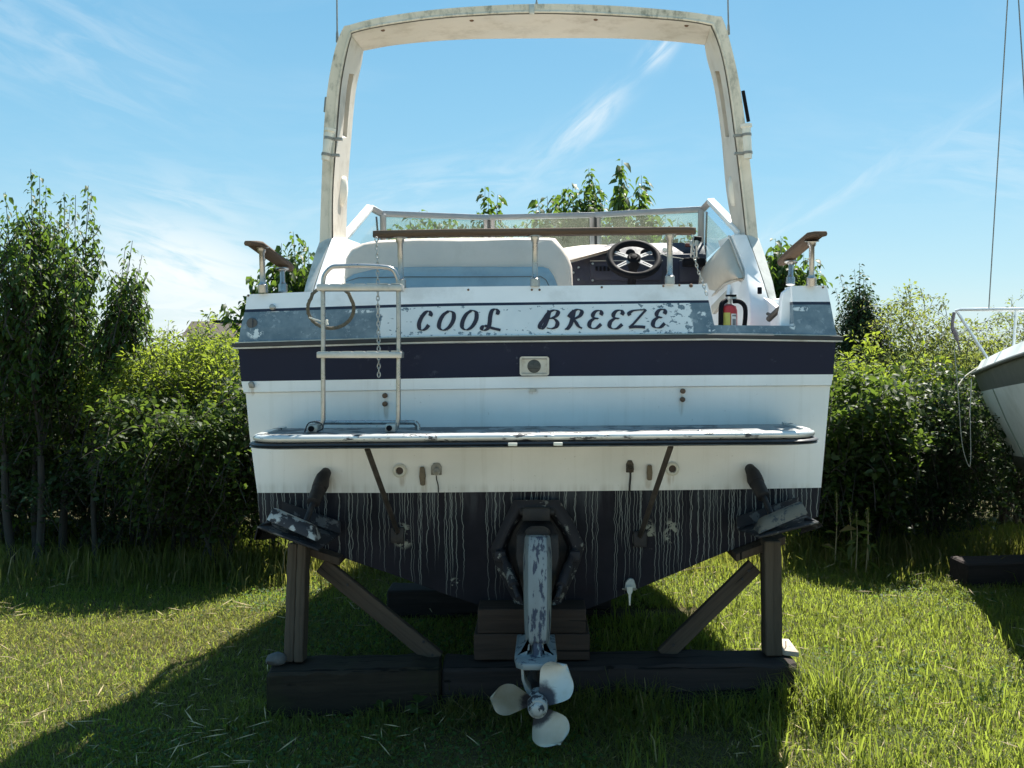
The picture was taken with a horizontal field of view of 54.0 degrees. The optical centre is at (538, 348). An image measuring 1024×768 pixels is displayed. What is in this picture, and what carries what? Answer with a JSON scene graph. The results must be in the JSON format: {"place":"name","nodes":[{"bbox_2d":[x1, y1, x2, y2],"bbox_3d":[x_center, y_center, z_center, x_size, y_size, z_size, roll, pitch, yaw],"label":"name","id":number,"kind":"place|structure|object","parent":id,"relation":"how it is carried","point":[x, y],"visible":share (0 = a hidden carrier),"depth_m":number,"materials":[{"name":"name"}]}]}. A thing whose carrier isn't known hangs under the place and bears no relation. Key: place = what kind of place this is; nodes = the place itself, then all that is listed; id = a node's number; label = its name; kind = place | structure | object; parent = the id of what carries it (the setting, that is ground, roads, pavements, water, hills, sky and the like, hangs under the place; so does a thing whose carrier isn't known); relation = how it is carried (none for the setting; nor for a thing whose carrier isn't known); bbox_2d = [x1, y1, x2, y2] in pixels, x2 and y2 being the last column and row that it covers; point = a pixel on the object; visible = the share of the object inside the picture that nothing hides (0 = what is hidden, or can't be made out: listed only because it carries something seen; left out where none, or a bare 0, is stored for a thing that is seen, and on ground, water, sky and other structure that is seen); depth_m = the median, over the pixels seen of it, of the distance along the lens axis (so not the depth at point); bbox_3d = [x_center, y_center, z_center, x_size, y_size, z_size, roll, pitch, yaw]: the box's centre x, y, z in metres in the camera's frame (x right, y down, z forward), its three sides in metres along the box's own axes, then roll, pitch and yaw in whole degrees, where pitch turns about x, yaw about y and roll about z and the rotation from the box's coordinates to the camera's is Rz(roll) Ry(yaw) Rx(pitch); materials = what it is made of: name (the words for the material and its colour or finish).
{"place":"outdoors","nodes":[
{"label":"outdoors","id":0,"kind":"place"},
{"bbox_2d":[182,320,241,368],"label":"house","id":1,"kind":"structure","parent":0,"point":[220,328],"depth_m":72.05,"materials":[{"name":"beige"}]},
{"bbox_2d":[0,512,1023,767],"bbox_3d":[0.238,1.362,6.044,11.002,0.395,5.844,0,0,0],"label":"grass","id":2,"kind":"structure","parent":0,"point":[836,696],"depth_m":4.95,"materials":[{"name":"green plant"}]},
{"bbox_2d":[0,351,1023,767],"bbox_3d":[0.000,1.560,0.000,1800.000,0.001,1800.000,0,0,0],"label":"ground","id":3,"kind":"structure","parent":0,"point":[620,611],"depth_m":4.31,"materials":[{"name":"green plant"}]},
{"bbox_2d":[1,330,102,524],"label":"bush","id":4,"kind":"object","parent":3,"relation":"on","point":[29,472],"depth_m":8.88,"materials":[{"name":"green plant"}]},
{"bbox_2d":[0,169,107,567],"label":"pear tree","id":5,"kind":"object","parent":3,"relation":"on","point":[33,318],"visible":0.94,"depth_m":7.12,"materials":[{"name":"green plant"}]},
{"bbox_2d":[0,395,123,543],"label":"bush","id":6,"kind":"object","parent":3,"relation":"on","point":[19,499],"visible":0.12,"depth_m":7.70,"materials":[{"name":"green plant"}]},
{"bbox_2d":[0,324,182,550],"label":"bush","id":7,"kind":"object","parent":3,"relation":"on","point":[64,428],"visible":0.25,"depth_m":7.29,"materials":[{"name":"green plant"}]},
{"bbox_2d":[79,241,155,563],"bbox_3d":[-3.016,0.400,7.209,0.473,2.323,0.709,0,0,-41],"label":"pear tree","id":8,"kind":"object","parent":3,"relation":"on","point":[124,321],"visible":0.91,"depth_m":7.13,"materials":[{"name":"green plant"}]},
{"bbox_2d":[0,434,238,558],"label":"bush","id":9,"kind":"object","parent":3,"relation":"on","point":[77,486],"visible":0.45,"depth_m":7.26,"materials":[{"name":"green plant"}]},
{"bbox_2d":[16,308,254,553],"bbox_3d":[-2.668,0.629,7.477,1.930,1.873,1.697,0,0,0],"label":"bush","id":10,"kind":"object","parent":3,"relation":"on","point":[185,365],"visible":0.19,"depth_m":7.12,"materials":[{"name":"green plant"}]},
{"bbox_2d":[49,353,252,530],"bbox_3d":[-3.177,0.764,8.557,2.493,1.680,1.533,0,0,0],"label":"bush","id":11,"kind":"object","parent":3,"relation":"on","point":[108,467],"depth_m":8.40,"materials":[{"name":"green plant"}]},
{"bbox_2d":[80,355,281,568],"bbox_3d":[-2.224,0.805,7.059,1.611,1.524,1.662,0,0,0],"label":"bush","id":12,"kind":"object","parent":3,"relation":"on","point":[199,454],"visible":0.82,"depth_m":6.68,"materials":[{"name":"green plant"}]},
{"bbox_2d":[199,365,287,556],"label":"bush","id":13,"kind":"object","parent":3,"relation":"on","point":[237,477],"visible":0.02,"depth_m":7.24,"materials":[{"name":"green plant"}]},
{"bbox_2d":[218,232,314,340],"bbox_3d":[-2.759,0.180,10.500,1.260,2.763,0.973,0,0,0],"label":"pear tree","id":14,"kind":"object","parent":3,"relation":"on","point":[296,278],"visible":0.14,"depth_m":10.41,"materials":[{"name":"green plant"}]},
{"bbox_2d":[372,699,395,722],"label":"lawn weed","id":15,"kind":"object","parent":3,"relation":"on","point":[381,703],"visible":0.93,"depth_m":4.19,"materials":[{"name":"green plant"}]},
{"bbox_2d":[405,694,429,720],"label":"lawn weed","id":16,"kind":"object","parent":3,"relation":"on","point":[412,707],"visible":0.93,"depth_m":4.19,"materials":[{"name":"green plant"}]},
{"bbox_2d":[387,187,516,239],"bbox_3d":[-0.979,-0.140,11.176,1.521,3.404,0.850,0,0,0],"label":"pear tree","id":17,"kind":"object","parent":3,"relation":"on","point":[430,224],"visible":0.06,"depth_m":11.18,"materials":[{"name":"green plant"}]},
{"bbox_2d":[0,514,1023,606],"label":"hedge foot grass","id":18,"kind":"structure","parent":3,"relation":"on","point":[241,567],"depth_m":6.95,"materials":[{"name":"green plant"}]},
{"bbox_2d":[0,542,1023,767],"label":"dead thatch","id":19,"kind":"object","parent":3,"relation":"on","point":[409,709],"visible":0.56,"depth_m":4.26,"materials":[{"name":"beige plant"}]},
{"bbox_2d":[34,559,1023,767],"bbox_3d":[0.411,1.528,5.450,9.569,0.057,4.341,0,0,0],"label":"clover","id":20,"kind":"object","parent":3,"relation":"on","point":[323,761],"visible":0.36,"depth_m":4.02,"materials":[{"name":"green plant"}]},
{"bbox_2d":[266,533,799,718],"bbox_3d":[-0.018,1.202,5.120,2.291,0.736,1.805,0,0,0],"label":"timber cradle","id":21,"kind":"object","parent":3,"relation":"on","point":[300,679],"visible":0.76,"depth_m":4.34,"materials":[{"name":"brown wood"}]},
{"bbox_2d":[265,652,286,665],"bbox_3d":[-1.130,1.333,4.328,0.088,0.057,0.080,0,0,-27],"label":"stone","id":22,"kind":"object","parent":21,"relation":"on","point":[276,659],"visible":1,"depth_m":4.30,"materials":[{"name":"grey stone"}]},
{"bbox_2d":[474,617,589,659],"bbox_3d":[-0.030,1.298,4.520,0.505,0.115,0.302,0,0,0],"label":"keel block","id":23,"kind":"object","parent":21,"relation":"on","point":[502,646],"depth_m":4.37,"materials":[{"name":"brown wood"}]},
{"bbox_2d":[478,600,585,633],"bbox_3d":[-0.031,1.188,4.515,0.473,0.107,0.282,0,0,0],"label":"keel block","id":24,"kind":"object","parent":23,"relation":"on","point":[507,616],"depth_m":4.38,"materials":[{"name":"brown wood"}]},
{"bbox_2d":[232,0,842,746],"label":"motor boat","id":25,"kind":"object","parent":21,"relation":"on","point":[534,422],"visible":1,"depth_m":4.49,"materials":[{"name":"paint"}]},
{"bbox_2d":[306,288,355,329],"bbox_3d":[-0.888,-0.178,4.278,0.214,0.198,0.062,0,0,0],"label":"rope loop","id":26,"kind":"object","parent":25,"relation":"hanging from","point":[342,325],"visible":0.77,"depth_m":4.28,"materials":[{"name":"grey fabric"}]},
{"bbox_2d":[374,236,380,377],"bbox_3d":[-0.702,-0.183,4.380,0.019,0.620,0.057,0,0,-23],"label":"chain","id":27,"kind":"object","parent":25,"relation":"hanging from","point":[377,300],"visible":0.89,"depth_m":4.37,"materials":[{"name":"metal"}]},
{"bbox_2d":[691,234,707,295],"bbox_3d":[0.713,-0.372,4.459,0.075,0.278,0.023,0,0,11],"label":"chain","id":28,"kind":"object","parent":25,"relation":"hanging from","point":[694,256],"visible":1,"depth_m":4.46,"materials":[{"name":"metal"}]},
{"bbox_2d":[718,295,747,324],"bbox_3d":[0.924,-0.101,4.850,0.147,0.321,0.089,0,0,-12],"label":"fire extinguisher","id":29,"kind":"object","parent":25,"relation":"attached to","point":[727,312],"visible":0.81,"depth_m":4.82,"materials":[{"name":"red metal"}]},
{"bbox_2d":[782,639,798,656],"bbox_3d":[1.106,1.326,4.490,0.070,0.056,0.159,0,0,0],"label":"wood offcut","id":30,"kind":"object","parent":21,"relation":"on","point":[789,647],"visible":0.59,"depth_m":4.45,"materials":[{"name":"beige wood"}]},
{"bbox_2d":[518,168,609,247],"bbox_3d":[0.293,-0.257,11.382,1.107,3.637,0.955,0,0,0],"label":"pear tree","id":31,"kind":"object","parent":3,"relation":"on","point":[589,204],"visible":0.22,"depth_m":11.22,"materials":[{"name":"green plant"}]},
{"bbox_2d":[601,159,697,244],"bbox_3d":[1.209,-0.238,10.988,1.161,3.600,0.845,0,0,0],"label":"pear tree","id":32,"kind":"object","parent":3,"relation":"on","point":[619,202],"visible":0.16,"depth_m":10.77,"materials":[{"name":"green plant"}]},
{"bbox_2d":[681,566,736,572],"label":"twig","id":33,"kind":"object","parent":3,"relation":"on","point":[702,567],"visible":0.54,"depth_m":6.93,"materials":[{"name":"brown wood"}]},
{"bbox_2d":[765,236,832,298],"bbox_3d":[2.570,0.193,10.278,0.682,2.737,0.963,0,0,27],"label":"pear tree","id":34,"kind":"object","parent":3,"relation":"on","point":[779,274],"visible":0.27,"depth_m":10.17,"materials":[{"name":"green plant"}]},
{"bbox_2d":[592,590,1023,767],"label":"tall grass","id":35,"kind":"structure","parent":3,"relation":"on","point":[724,641],"depth_m":4.33,"materials":[{"name":"green plant"}]},
{"bbox_2d":[820,492,846,567],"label":"tall weed","id":36,"kind":"object","parent":3,"relation":"on","point":[828,545],"visible":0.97,"depth_m":6.99,"materials":[{"name":"green plant"}]},
{"bbox_2d":[838,503,863,570],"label":"tall weed","id":37,"kind":"object","parent":3,"relation":"on","point":[849,548],"visible":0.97,"depth_m":6.92,"materials":[{"name":"green plant"}]},
{"bbox_2d":[839,509,872,575],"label":"tall weed","id":38,"kind":"object","parent":3,"relation":"on","point":[848,528],"visible":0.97,"depth_m":6.86,"materials":[{"name":"green plant"}]},
{"bbox_2d":[832,263,896,377],"bbox_3d":[2.989,0.384,9.297,0.701,2.355,0.598,0,0,0],"label":"oval tree","id":39,"kind":"object","parent":3,"relation":"on","point":[851,315],"visible":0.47,"depth_m":9.21,"materials":[{"name":"green plant"}]},
{"bbox_2d":[855,508,881,571],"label":"tall weed","id":40,"kind":"object","parent":3,"relation":"on","point":[862,523],"visible":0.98,"depth_m":6.86,"materials":[{"name":"green plant"}]},
{"bbox_2d":[863,510,879,567],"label":"tall weed","id":41,"kind":"object","parent":3,"relation":"on","point":[865,543],"visible":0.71,"depth_m":7.04,"materials":[{"name":"green plant"}]},
{"bbox_2d":[813,356,942,547],"bbox_3d":[2.435,0.810,7.519,1.337,1.512,1.394,0,0,0],"label":"bush","id":42,"kind":"object","parent":3,"relation":"on","point":[851,422],"visible":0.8,"depth_m":7.20,"materials":[{"name":"green plant"}]},
{"bbox_2d":[784,429,972,547],"bbox_3d":[2.301,1.072,7.590,1.966,0.998,1.260,0,0,0],"label":"bush","id":43,"kind":"object","parent":3,"relation":"on","point":[921,496],"visible":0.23,"depth_m":7.39,"materials":[{"name":"green plant"}]},
{"bbox_2d":[827,325,982,528],"bbox_3d":[2.816,0.680,8.304,1.606,1.769,1.617,0,0,0],"label":"bush","id":44,"kind":"object","parent":3,"relation":"on","point":[910,373],"visible":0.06,"depth_m":8.12,"materials":[{"name":"green plant"}]},
{"bbox_2d":[841,279,1005,525],"bbox_3d":[3.458,0.468,8.991,1.568,2.195,1.805,0,0,21],"label":"bush","id":45,"kind":"object","parent":3,"relation":"on","point":[908,340],"visible":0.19,"depth_m":8.69,"materials":[{"name":"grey plant"}]},
{"bbox_2d":[828,344,1020,519],"bbox_3d":[3.116,0.759,8.893,2.313,1.620,1.525,0,0,0],"label":"bush","id":46,"kind":"object","parent":3,"relation":"on","point":[978,361],"depth_m":8.61,"materials":[{"name":"green plant"}]},
{"bbox_2d":[871,355,1023,542],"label":"bush","id":47,"kind":"object","parent":3,"relation":"on","point":[948,465],"visible":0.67,"depth_m":7.56,"materials":[{"name":"green plant"}]},
{"bbox_2d":[925,289,1023,522],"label":"bush","id":48,"kind":"object","parent":3,"relation":"on","point":[1000,323],"visible":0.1,"depth_m":9.01,"materials":[{"name":"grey plant"}]},
{"bbox_2d":[934,394,1023,529],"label":"bush","id":49,"kind":"object","parent":3,"relation":"on","point":[1017,489],"visible":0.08,"depth_m":8.59,"materials":[{"name":"green plant"}]},
{"bbox_2d":[950,0,1023,474],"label":"sailboat","id":50,"kind":"object","parent":3,"relation":"on","point":[999,376],"visible":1,"depth_m":6.87,"materials":[{"name":"grey paint"}]},
{"bbox_2d":[954,349,977,466],"bbox_3d":[3.012,0.404,7.000,0.373,0.809,0.086,0,0,-44],"label":"hanging line","id":51,"kind":"object","parent":50,"relation":"hanging from","point":[959,407],"visible":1,"depth_m":6.90,"materials":[{"name":"fabric"}]},
{"bbox_2d":[950,554,1023,588],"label":"timber beam","id":52,"kind":"structure","parent":3,"relation":"on","point":[979,570],"depth_m":6.53,"materials":[{"name":"brown wood"}]},
{"bbox_2d":[0,0,1023,350],"label":"sky","id":53,"kind":"structure","parent":0,"point":[195,128],"materials":[{"name":"blue"}]}
]}

